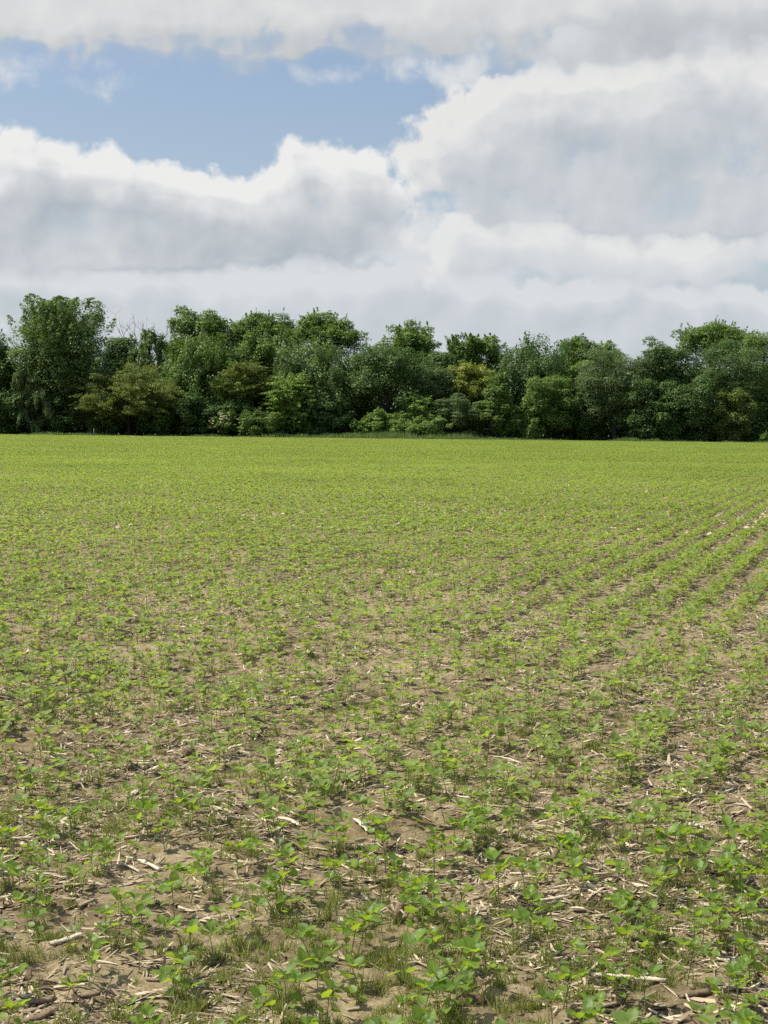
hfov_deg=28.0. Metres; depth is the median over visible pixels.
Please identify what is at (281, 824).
soybean plant
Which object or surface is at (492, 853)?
soybean plant
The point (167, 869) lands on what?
soybean plant
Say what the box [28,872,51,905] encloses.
soybean plant
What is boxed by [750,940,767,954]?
grass tuft
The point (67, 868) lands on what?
soybean plant
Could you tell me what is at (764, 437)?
leafy shrub
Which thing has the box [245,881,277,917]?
soybean plant
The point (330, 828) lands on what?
soybean plant
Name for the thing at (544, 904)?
soybean plant
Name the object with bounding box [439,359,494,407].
yellow green tree
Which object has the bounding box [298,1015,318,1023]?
soybean plant
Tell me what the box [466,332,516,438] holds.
broadleaf tree
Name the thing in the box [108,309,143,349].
dead tree
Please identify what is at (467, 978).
soybean plant
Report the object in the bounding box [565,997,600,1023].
soybean plant
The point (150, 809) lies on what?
soybean plant
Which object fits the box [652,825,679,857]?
soybean plant
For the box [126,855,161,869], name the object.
corn stalk
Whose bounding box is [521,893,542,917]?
soybean plant
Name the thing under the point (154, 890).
soybean plant
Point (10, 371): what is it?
broadleaf tree
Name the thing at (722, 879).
soybean plant
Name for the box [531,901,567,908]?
corn stalk
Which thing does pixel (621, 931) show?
soybean plant
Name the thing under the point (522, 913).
soybean plant
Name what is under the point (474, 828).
soybean plant
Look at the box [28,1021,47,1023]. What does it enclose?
soybean plant
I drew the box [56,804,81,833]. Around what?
soybean plant
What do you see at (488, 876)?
soybean plant
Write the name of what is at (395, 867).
soybean plant
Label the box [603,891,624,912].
soybean plant
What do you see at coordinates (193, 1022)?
grass tuft
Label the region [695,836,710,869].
soybean plant
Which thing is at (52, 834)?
soybean plant
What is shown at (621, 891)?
soybean plant
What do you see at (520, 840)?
grass tuft
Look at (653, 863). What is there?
grass tuft
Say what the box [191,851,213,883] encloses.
soybean plant
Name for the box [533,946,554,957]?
grass tuft
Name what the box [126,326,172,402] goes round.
vine draped tree
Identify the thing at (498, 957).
grass tuft
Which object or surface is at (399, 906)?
corn stubble
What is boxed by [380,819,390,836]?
soybean plant
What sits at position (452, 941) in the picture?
soybean plant
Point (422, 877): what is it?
soybean plant
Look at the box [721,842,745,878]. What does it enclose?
soybean plant
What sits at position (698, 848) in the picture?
soybean plant
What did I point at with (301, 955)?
soybean plant
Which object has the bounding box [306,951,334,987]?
soybean plant
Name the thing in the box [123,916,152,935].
grass tuft
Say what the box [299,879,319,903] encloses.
soybean plant
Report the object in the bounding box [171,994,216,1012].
grass tuft
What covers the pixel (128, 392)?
hornbeam tree
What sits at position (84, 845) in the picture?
soybean plant
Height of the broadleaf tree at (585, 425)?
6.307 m
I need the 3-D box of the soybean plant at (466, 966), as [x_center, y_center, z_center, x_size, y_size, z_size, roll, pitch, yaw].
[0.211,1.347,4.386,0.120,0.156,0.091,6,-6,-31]
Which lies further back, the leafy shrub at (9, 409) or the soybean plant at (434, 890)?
the leafy shrub at (9, 409)
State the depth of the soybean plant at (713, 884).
5.22 m
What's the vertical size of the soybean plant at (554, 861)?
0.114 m
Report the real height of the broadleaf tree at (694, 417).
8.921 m
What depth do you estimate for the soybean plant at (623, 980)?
4.38 m
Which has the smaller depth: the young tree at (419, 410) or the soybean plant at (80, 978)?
the soybean plant at (80, 978)
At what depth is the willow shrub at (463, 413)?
186.00 m
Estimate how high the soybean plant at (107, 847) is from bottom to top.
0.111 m
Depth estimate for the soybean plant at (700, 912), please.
4.86 m
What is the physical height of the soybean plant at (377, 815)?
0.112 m
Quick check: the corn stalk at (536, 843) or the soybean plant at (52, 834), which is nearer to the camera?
the soybean plant at (52, 834)
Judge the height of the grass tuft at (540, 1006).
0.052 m
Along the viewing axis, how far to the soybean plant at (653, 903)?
4.96 m
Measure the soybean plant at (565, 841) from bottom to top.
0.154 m
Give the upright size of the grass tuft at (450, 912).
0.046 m
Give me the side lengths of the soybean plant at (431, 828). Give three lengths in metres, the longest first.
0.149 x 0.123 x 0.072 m
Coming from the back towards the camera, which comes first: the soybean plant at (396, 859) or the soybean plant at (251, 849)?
the soybean plant at (251, 849)
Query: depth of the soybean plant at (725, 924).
4.74 m
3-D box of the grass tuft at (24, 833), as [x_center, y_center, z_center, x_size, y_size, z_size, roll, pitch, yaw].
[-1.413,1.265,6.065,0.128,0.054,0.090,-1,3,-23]
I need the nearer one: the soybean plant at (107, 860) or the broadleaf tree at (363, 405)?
the soybean plant at (107, 860)
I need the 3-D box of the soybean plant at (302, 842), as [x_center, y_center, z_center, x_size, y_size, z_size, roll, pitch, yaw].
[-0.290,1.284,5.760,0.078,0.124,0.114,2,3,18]
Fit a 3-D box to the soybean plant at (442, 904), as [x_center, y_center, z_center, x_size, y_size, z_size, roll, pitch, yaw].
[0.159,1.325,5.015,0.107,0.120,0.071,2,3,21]
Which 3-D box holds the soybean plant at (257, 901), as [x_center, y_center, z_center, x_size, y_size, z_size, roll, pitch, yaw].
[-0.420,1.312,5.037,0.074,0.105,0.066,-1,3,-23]
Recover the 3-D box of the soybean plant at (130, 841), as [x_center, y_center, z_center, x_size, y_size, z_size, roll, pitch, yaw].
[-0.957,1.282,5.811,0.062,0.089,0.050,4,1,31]
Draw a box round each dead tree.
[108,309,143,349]
[155,314,173,354]
[344,332,364,366]
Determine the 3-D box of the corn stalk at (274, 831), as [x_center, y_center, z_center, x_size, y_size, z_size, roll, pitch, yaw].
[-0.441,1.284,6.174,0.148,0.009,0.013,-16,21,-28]
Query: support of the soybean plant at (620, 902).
on the ground at (222, 870)
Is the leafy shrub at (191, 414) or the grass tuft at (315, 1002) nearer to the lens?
the grass tuft at (315, 1002)
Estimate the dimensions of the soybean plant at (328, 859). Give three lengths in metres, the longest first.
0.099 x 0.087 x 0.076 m
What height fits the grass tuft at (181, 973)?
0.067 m
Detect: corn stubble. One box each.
[380,901,421,923]
[534,847,569,868]
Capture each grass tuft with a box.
[0,871,15,894]
[0,963,14,971]
[0,1001,32,1015]
[1,945,26,964]
[15,828,35,838]
[24,929,50,942]
[40,863,52,871]
[58,894,84,907]
[60,874,76,890]
[61,995,90,1022]
[75,946,101,961]
[78,832,100,845]
[85,862,104,878]
[95,1002,137,1023]
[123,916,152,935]
[151,936,171,957]
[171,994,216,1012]
[176,963,202,985]
[186,951,224,968]
[188,1011,199,1023]
[199,889,229,904]
[230,998,267,1023]
[236,939,258,959]
[239,969,280,988]
[243,847,268,857]
[248,919,275,936]
[259,934,275,950]
[264,904,285,916]
[275,1008,307,1023]
[310,993,325,1007]
[317,928,333,939]
[323,1008,354,1023]
[327,892,341,910]
[346,880,373,894]
[348,975,370,994]
[372,999,395,1014]
[377,889,395,904]
[379,940,414,956]
[386,955,406,969]
[397,972,418,991]
[430,998,464,1021]
[437,956,464,972]
[445,903,458,918]
[452,914,467,924]
[452,977,485,993]
[479,892,502,902]
[485,993,518,1018]
[489,945,517,961]
[509,828,524,843]
[525,925,546,941]
[527,997,555,1012]
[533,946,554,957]
[538,958,558,979]
[558,983,594,1001]
[565,952,601,968]
[620,974,648,988]
[623,915,661,934]
[623,951,646,971]
[644,857,660,867]
[646,942,676,959]
[647,909,672,923]
[672,876,685,886]
[680,916,705,931]
[687,905,707,919]
[702,827,724,841]
[707,862,723,872]
[710,934,726,953]
[742,853,759,868]
[747,916,767,935]
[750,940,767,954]
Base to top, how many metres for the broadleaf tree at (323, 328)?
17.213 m
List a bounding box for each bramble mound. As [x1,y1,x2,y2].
[236,407,284,435]
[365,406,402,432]
[383,410,429,436]
[417,411,453,436]
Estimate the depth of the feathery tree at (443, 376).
190.00 m
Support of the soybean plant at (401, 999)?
on the ground at (222, 870)
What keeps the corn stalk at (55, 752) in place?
on the ground at (222, 870)
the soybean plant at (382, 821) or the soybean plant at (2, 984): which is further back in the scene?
the soybean plant at (382, 821)
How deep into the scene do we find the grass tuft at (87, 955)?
4.69 m
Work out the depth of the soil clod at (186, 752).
7.60 m
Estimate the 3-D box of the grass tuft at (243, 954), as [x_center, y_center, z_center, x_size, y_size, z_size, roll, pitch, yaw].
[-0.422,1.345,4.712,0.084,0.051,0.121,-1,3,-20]
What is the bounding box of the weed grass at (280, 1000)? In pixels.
[0,482,767,1023]
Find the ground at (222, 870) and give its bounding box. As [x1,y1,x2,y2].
[0,424,767,1023]
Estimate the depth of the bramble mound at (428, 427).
184.61 m
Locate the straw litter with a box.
[0,449,767,1023]
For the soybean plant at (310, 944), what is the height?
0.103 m
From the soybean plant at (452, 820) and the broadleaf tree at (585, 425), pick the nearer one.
the soybean plant at (452, 820)
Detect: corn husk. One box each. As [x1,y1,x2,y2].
[107,984,124,995]
[220,1006,235,1012]
[221,816,251,818]
[278,817,300,825]
[353,818,367,830]
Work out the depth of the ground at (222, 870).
7.53 m
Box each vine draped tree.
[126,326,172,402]
[148,329,240,436]
[262,334,362,434]
[488,331,586,409]
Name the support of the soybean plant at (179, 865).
on the ground at (222, 870)
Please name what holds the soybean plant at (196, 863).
on the ground at (222, 870)
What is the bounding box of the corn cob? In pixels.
[455,992,486,1006]
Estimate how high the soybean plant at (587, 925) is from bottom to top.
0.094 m
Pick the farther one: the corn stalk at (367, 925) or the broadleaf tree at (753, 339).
the broadleaf tree at (753, 339)
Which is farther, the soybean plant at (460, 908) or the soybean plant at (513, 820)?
the soybean plant at (513, 820)
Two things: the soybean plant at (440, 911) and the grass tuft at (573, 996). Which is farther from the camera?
the soybean plant at (440, 911)
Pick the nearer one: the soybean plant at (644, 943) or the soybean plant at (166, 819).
the soybean plant at (644, 943)
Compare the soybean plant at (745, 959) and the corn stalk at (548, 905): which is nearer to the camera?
the soybean plant at (745, 959)
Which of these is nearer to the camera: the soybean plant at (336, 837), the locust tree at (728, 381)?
the soybean plant at (336, 837)
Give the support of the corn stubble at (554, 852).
on the ground at (222, 870)
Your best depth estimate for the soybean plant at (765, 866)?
5.25 m
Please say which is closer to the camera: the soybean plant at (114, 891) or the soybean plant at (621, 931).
the soybean plant at (621, 931)
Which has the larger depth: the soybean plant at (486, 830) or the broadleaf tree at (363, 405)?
the broadleaf tree at (363, 405)
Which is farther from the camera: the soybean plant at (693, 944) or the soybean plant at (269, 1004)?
the soybean plant at (693, 944)
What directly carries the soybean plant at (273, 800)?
on the ground at (222, 870)
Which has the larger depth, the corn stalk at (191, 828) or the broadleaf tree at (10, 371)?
the broadleaf tree at (10, 371)
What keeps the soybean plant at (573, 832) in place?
on the ground at (222, 870)
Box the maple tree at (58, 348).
[0,293,126,434]
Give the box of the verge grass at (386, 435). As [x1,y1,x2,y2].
[14,429,767,442]
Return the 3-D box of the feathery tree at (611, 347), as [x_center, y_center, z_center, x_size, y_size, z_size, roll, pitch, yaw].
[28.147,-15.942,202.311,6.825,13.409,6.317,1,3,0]
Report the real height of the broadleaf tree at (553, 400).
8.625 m
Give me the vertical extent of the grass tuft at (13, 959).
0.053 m
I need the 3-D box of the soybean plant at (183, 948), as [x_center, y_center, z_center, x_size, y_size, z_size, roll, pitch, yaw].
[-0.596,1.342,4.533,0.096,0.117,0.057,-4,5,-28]
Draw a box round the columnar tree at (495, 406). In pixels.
[475,373,517,437]
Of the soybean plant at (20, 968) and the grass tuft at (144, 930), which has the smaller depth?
the soybean plant at (20, 968)
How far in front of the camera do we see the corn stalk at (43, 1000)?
4.36 m
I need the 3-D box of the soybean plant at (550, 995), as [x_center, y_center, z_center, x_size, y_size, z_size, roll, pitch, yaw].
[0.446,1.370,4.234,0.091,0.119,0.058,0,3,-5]
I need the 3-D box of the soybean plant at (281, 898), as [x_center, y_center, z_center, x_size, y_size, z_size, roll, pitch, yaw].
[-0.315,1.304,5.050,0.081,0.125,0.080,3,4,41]
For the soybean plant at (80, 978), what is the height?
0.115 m
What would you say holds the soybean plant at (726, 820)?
on the ground at (222, 870)
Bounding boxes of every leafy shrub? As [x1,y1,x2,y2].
[0,386,29,433]
[40,382,88,432]
[80,397,128,434]
[124,402,178,434]
[173,391,220,435]
[212,394,263,435]
[278,413,303,433]
[296,420,323,435]
[302,392,355,435]
[349,415,371,434]
[507,401,546,439]
[758,430,767,441]
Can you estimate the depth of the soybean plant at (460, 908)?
4.89 m
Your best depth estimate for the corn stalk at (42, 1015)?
4.27 m
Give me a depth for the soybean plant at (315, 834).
5.90 m
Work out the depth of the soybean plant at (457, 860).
5.60 m
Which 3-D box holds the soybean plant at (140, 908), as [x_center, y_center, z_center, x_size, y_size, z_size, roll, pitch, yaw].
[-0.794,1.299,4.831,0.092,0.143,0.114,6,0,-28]
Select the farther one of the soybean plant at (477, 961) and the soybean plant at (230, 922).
the soybean plant at (230, 922)
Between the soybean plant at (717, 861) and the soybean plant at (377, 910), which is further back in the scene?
the soybean plant at (717, 861)
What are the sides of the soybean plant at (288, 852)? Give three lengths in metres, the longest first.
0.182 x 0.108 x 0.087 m
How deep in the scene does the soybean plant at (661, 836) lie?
5.77 m
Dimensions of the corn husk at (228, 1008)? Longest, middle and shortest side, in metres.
0.063 x 0.025 x 0.006 m
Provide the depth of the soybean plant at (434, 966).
4.33 m
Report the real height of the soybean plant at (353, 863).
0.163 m
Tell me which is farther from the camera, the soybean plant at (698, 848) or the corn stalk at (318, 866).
the corn stalk at (318, 866)
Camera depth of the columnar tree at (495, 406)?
185.49 m
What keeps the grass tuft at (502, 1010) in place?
on the ground at (222, 870)
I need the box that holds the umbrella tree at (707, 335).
[675,315,751,438]
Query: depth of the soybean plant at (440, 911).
5.09 m
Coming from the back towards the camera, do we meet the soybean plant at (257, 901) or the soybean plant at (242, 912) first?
the soybean plant at (257, 901)
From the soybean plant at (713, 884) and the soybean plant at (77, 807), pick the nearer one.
the soybean plant at (713, 884)
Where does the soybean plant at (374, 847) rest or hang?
on the ground at (222, 870)
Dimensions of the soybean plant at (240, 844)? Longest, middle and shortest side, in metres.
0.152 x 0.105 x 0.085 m
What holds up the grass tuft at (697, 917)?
on the ground at (222, 870)
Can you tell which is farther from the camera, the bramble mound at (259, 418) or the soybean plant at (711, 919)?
the bramble mound at (259, 418)
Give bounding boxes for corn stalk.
[0,996,55,1009]
[2,836,35,838]
[21,1006,59,1023]
[37,750,69,754]
[49,931,84,944]
[53,983,87,988]
[118,861,140,871]
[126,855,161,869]
[156,771,193,783]
[175,826,207,831]
[186,831,242,838]
[196,1012,239,1020]
[261,825,289,836]
[267,962,285,971]
[285,963,334,970]
[293,891,320,892]
[300,863,338,870]
[353,920,382,932]
[509,872,524,874]
[513,842,544,847]
[529,894,571,903]
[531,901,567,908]
[533,872,565,873]
[569,821,610,830]
[573,908,620,911]
[590,972,667,982]
[676,988,711,997]
[687,822,702,826]
[688,791,703,804]
[717,957,765,961]
[728,937,767,945]
[730,986,764,990]
[740,797,752,809]
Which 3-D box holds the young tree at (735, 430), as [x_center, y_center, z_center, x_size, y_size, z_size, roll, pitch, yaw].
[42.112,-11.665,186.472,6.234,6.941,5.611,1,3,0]
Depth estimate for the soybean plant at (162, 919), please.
4.79 m
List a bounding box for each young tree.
[258,371,315,433]
[400,392,442,433]
[707,387,758,441]
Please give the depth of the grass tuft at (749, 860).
5.77 m
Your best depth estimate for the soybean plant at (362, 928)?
4.84 m
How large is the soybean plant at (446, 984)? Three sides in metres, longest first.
0.169 x 0.139 x 0.082 m
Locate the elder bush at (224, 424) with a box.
[206,406,240,435]
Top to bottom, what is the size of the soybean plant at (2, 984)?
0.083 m
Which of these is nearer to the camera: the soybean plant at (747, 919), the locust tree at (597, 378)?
the soybean plant at (747, 919)
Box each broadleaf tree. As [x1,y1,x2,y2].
[0,328,25,421]
[98,333,138,433]
[231,331,279,408]
[251,327,295,384]
[286,307,371,386]
[338,352,375,425]
[422,351,460,391]
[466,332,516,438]
[522,372,579,438]
[549,333,599,438]
[564,391,609,440]
[565,359,600,439]
[608,376,683,440]
[636,323,704,440]
[661,374,727,441]
[727,329,767,422]
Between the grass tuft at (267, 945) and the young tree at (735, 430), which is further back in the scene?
the young tree at (735, 430)
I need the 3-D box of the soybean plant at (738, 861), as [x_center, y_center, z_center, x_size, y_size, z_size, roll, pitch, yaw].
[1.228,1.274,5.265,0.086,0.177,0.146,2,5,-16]
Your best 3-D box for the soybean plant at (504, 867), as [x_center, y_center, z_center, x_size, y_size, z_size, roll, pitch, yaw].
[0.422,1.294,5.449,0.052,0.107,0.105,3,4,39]
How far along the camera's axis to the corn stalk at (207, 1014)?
4.27 m
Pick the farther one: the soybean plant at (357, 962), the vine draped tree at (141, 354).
the vine draped tree at (141, 354)
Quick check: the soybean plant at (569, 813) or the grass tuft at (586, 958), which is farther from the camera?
the soybean plant at (569, 813)
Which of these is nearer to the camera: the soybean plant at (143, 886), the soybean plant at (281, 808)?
the soybean plant at (143, 886)
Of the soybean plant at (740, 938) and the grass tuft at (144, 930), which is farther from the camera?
the grass tuft at (144, 930)
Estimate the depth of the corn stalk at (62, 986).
4.49 m
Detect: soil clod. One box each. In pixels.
[5,779,16,784]
[181,747,194,755]
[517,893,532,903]
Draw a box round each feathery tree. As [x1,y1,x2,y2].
[417,366,455,414]
[445,332,483,365]
[578,340,623,439]
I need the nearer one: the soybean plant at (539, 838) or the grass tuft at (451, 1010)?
the grass tuft at (451, 1010)
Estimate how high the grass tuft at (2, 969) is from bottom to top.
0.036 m
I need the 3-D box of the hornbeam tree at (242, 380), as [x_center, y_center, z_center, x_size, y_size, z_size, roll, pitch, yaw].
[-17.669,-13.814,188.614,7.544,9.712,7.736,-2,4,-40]
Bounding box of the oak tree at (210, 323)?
[162,305,233,360]
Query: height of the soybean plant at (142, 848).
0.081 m
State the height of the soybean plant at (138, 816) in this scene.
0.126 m
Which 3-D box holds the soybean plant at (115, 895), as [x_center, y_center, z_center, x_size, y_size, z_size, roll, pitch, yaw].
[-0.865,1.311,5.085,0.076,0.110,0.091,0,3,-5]
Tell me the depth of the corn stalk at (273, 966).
4.59 m
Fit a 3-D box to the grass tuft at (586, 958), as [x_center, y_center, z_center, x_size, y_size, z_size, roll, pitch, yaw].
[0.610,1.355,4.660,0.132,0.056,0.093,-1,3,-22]
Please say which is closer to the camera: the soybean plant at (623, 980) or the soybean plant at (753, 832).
the soybean plant at (623, 980)
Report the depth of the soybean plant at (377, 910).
4.97 m
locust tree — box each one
[223,307,300,359]
[338,340,435,413]
[574,344,659,439]
[687,335,767,440]
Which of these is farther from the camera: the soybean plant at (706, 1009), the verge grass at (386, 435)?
the verge grass at (386, 435)
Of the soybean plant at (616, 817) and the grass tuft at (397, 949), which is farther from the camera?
the soybean plant at (616, 817)
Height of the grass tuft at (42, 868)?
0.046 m
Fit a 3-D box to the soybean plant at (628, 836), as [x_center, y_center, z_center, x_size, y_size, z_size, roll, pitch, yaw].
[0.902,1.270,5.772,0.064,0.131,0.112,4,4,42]
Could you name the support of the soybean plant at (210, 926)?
on the ground at (222, 870)
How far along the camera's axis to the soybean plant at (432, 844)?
5.67 m
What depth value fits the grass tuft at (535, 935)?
4.97 m
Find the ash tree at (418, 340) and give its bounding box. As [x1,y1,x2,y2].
[373,319,442,410]
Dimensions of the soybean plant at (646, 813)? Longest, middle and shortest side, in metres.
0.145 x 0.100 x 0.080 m
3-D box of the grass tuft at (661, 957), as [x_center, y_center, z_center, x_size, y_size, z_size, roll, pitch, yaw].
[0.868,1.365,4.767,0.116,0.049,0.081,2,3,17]
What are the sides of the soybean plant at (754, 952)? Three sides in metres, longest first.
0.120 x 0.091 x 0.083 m
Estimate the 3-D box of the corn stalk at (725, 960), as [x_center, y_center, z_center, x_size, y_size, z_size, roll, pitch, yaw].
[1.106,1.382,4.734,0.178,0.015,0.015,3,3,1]
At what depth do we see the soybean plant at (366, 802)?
6.24 m
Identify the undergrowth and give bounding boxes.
[1,362,767,441]
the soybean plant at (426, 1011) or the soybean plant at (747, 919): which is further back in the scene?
the soybean plant at (747, 919)
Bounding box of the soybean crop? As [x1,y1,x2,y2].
[0,434,767,1023]
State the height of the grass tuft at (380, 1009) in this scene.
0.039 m
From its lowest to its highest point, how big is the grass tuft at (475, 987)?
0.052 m
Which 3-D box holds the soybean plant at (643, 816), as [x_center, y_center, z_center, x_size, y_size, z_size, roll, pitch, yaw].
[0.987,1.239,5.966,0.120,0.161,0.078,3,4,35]
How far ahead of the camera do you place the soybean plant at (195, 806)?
6.18 m
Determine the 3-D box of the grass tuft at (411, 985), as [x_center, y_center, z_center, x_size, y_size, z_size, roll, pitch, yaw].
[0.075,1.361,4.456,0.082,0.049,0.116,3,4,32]
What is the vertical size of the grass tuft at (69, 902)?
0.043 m
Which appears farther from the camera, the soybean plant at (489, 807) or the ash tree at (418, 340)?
the ash tree at (418, 340)
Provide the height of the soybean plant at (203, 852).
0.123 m
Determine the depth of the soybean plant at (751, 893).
5.10 m
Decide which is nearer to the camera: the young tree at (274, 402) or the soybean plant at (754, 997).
the soybean plant at (754, 997)
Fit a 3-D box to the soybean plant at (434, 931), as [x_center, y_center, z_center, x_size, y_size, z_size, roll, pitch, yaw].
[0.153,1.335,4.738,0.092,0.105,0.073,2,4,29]
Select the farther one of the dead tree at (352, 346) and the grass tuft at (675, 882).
the dead tree at (352, 346)
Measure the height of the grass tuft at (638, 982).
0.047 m
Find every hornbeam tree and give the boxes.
[52,355,191,434]
[209,359,275,400]
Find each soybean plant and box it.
[0,823,19,849]
[0,850,19,878]
[0,861,20,890]
[0,959,27,999]
[0,973,8,995]
[0,996,30,1023]
[9,866,34,889]
[13,890,39,928]
[19,907,46,933]
[21,844,36,861]
[23,838,39,860]
[25,812,59,846]
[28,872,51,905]
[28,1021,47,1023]
[32,797,54,836]
[33,855,52,873]
[36,829,59,856]
[38,821,55,844]
[38,876,51,891]
[40,894,58,916]
[53,804,80,837]
[55,853,66,875]
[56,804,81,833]
[59,974,87,1008]
[63,923,80,952]
[64,865,82,896]
[71,864,94,887]
[75,841,99,863]
[82,948,100,986]
[84,932,112,977]
[92,835,115,869]
[92,903,115,934]
[93,919,119,951]
[97,857,110,880]
[99,843,117,867]
[109,887,126,911]
[110,885,136,923]
[110,892,131,918]
[114,902,151,942]
[115,832,126,856]
[117,995,155,1023]
[123,839,138,853]
[127,812,147,837]
[128,892,153,927]
[130,1014,159,1023]
[133,798,158,836]
[133,942,145,969]
[134,882,152,906]
[136,846,156,860]
[138,1002,164,1023]
[142,806,154,827]
[144,871,163,887]
[147,886,158,906]
[150,964,183,998]
[151,818,176,851]
[154,913,182,951]
[157,870,183,917]
[160,815,180,846]
[160,862,182,870]
[160,952,195,987]
[164,862,186,891]
[165,945,195,973]
[166,790,188,817]
[173,863,191,888]
[177,978,204,994]
[179,919,204,967]
[180,864,208,904]
[184,803,205,828]
[187,847,213,876]
[189,861,214,884]
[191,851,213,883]
[193,845,215,872]
[198,919,223,958]
[209,905,228,923]
[215,919,241,950]
[222,838,248,873]
[224,895,245,929]
[226,1015,247,1023]
[238,910,258,937]
[242,895,267,920]
[245,794,278,832]
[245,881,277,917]
[246,843,269,864]
[246,844,256,867]
[248,984,273,1023]
[249,837,267,854]
[256,1000,275,1023]
[258,804,291,844]
[261,865,284,909]
[265,869,291,913]
[267,973,281,999]
[268,842,297,881]
[272,964,302,1006]
[275,821,289,843]
[276,846,298,894]
[276,889,304,924]
[278,968,315,1022]
[281,923,321,956]
[288,947,318,989]
[294,831,324,859]
[295,929,318,949]
[296,838,313,866]
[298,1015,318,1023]
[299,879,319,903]
[302,813,327,840]
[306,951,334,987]
[316,978,344,1023]
[318,857,337,872]
[319,870,334,894]
[321,825,341,854]
[321,859,340,884]
[321,939,340,975]
[325,835,353,854]
[326,811,352,839]
[329,919,360,953]
[331,853,366,898]
[333,821,352,844]
[334,826,347,843]
[336,969,366,1004]
[342,911,381,951]
[342,954,364,986]
[352,912,371,950]
[353,794,373,830]
[355,844,378,879]
[355,905,379,946]
[356,901,384,932]
[365,814,381,835]
[368,815,392,842]
[373,829,395,870]
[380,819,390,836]
[382,854,403,886]
[383,871,417,897]
[384,862,402,882]
[387,928,425,987]
[393,992,417,1023]
[397,893,423,930]
[398,881,426,922]
[401,890,419,917]
[402,844,433,874]
[404,896,439,945]
[406,1004,435,1023]
[408,873,430,905]
[412,971,447,1008]
[419,884,440,907]
[419,898,450,926]
[421,960,448,1013]
[421,1007,436,1023]
[422,935,441,961]
[424,876,446,897]
[425,839,445,877]
[425,926,450,956]
[426,825,441,863]
[426,860,443,874]
[429,897,444,919]
[431,969,468,1020]
[433,834,462,859]
[437,956,477,998]
[442,858,462,879]
[443,841,467,872]
[443,878,474,916]
[444,816,468,850]
[446,902,470,937]
[450,939,463,965]
[451,971,474,1014]
[452,931,480,959]
[454,798,489,839]
[455,811,473,842]
[456,822,485,857]
[459,935,484,983]
[459,958,507,994]
[461,916,486,942]
[467,808,486,848]
[471,866,502,903]
[479,805,492,833]
[481,820,499,836]
[482,847,510,909]
[492,863,510,886]
[496,814,516,833]
[499,803,523,838]
[500,905,529,944]
[508,856,538,890]
[508,908,553,951]
[511,915,531,938]
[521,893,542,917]
[522,884,539,916]
[525,856,541,877]
[528,862,546,909]
[531,988,563,1023]
[532,916,564,961]
[534,901,565,918]
[535,833,547,854]
[536,803,555,835]
[542,837,577,874]
[542,858,560,885]
[544,972,584,1012]
[547,834,579,869]
[551,806,579,832]
[555,835,569,855]
[556,830,578,860]
[558,855,582,887]
[558,965,591,1008]
[562,937,587,971]
[565,868,598,903]
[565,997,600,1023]
[566,831,584,868]
[566,850,593,878]
[569,799,590,830]
[572,921,599,937]
[574,809,600,834]
[580,990,607,1023]
[583,806,612,832]
[588,949,623,986]
[589,1008,608,1023]
[598,812,640,851]
[600,968,632,1006]
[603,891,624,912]
[604,859,631,889]
[605,962,625,983]
[609,913,644,955]
[609,926,641,970]
[609,1007,640,1023]
[612,831,632,859]
[613,896,641,944]
[614,882,633,915]
[621,813,653,843]
[622,892,640,922]
[623,901,635,921]
[627,965,664,1015]
[632,809,655,834]
[635,934,654,968]
[639,915,666,954]
[640,906,666,932]
[642,865,677,901]
[642,899,664,934]
[645,845,671,882]
[647,802,673,840]
[647,869,677,901]
[648,843,668,866]
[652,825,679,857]
[655,830,674,863]
[659,857,685,886]
[668,936,719,986]
[670,904,710,937]
[671,827,702,855]
[673,841,694,875]
[677,823,697,843]
[687,858,708,897]
[688,838,719,879]
[688,1001,713,1023]
[690,916,718,949]
[694,888,724,923]
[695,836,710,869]
[696,917,732,957]
[705,977,732,1009]
[707,876,723,911]
[709,851,746,892]
[709,902,730,938]
[713,858,738,896]
[714,859,742,894]
[717,1007,756,1019]
[719,814,752,852]
[720,824,738,847]
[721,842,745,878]
[721,963,742,994]
[722,894,763,936]
[722,995,750,1021]
[723,850,744,878]
[723,961,746,1002]
[723,973,748,1011]
[731,1008,761,1023]
[732,857,759,902]
[732,900,767,935]
[732,931,763,986]
[734,953,752,986]
[737,887,767,919]
[737,944,766,983]
[738,825,759,856]
[741,825,763,852]
[742,988,767,1023]
[747,859,767,876]
[750,833,767,867]
[758,850,767,855]
[758,952,767,973]
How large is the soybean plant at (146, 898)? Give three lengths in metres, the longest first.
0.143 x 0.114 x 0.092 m
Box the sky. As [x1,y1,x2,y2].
[0,0,767,408]
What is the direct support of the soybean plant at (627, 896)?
on the ground at (222, 870)
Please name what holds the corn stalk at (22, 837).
on the ground at (222, 870)
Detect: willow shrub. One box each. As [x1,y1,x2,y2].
[10,362,60,433]
[432,390,485,436]
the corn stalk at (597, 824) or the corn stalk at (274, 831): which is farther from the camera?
the corn stalk at (597, 824)
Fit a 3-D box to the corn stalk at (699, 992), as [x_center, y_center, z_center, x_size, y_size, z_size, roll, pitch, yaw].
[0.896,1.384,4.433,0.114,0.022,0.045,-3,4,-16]
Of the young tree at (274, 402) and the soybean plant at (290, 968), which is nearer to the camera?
the soybean plant at (290, 968)
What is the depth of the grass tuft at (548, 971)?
4.56 m
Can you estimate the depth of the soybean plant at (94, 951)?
4.49 m
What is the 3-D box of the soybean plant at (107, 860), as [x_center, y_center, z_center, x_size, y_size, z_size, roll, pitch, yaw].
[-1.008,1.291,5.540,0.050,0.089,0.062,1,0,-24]
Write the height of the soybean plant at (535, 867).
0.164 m
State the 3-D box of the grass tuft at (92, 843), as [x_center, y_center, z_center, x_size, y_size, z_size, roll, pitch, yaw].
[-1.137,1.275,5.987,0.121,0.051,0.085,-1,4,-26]
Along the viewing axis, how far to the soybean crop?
17.30 m

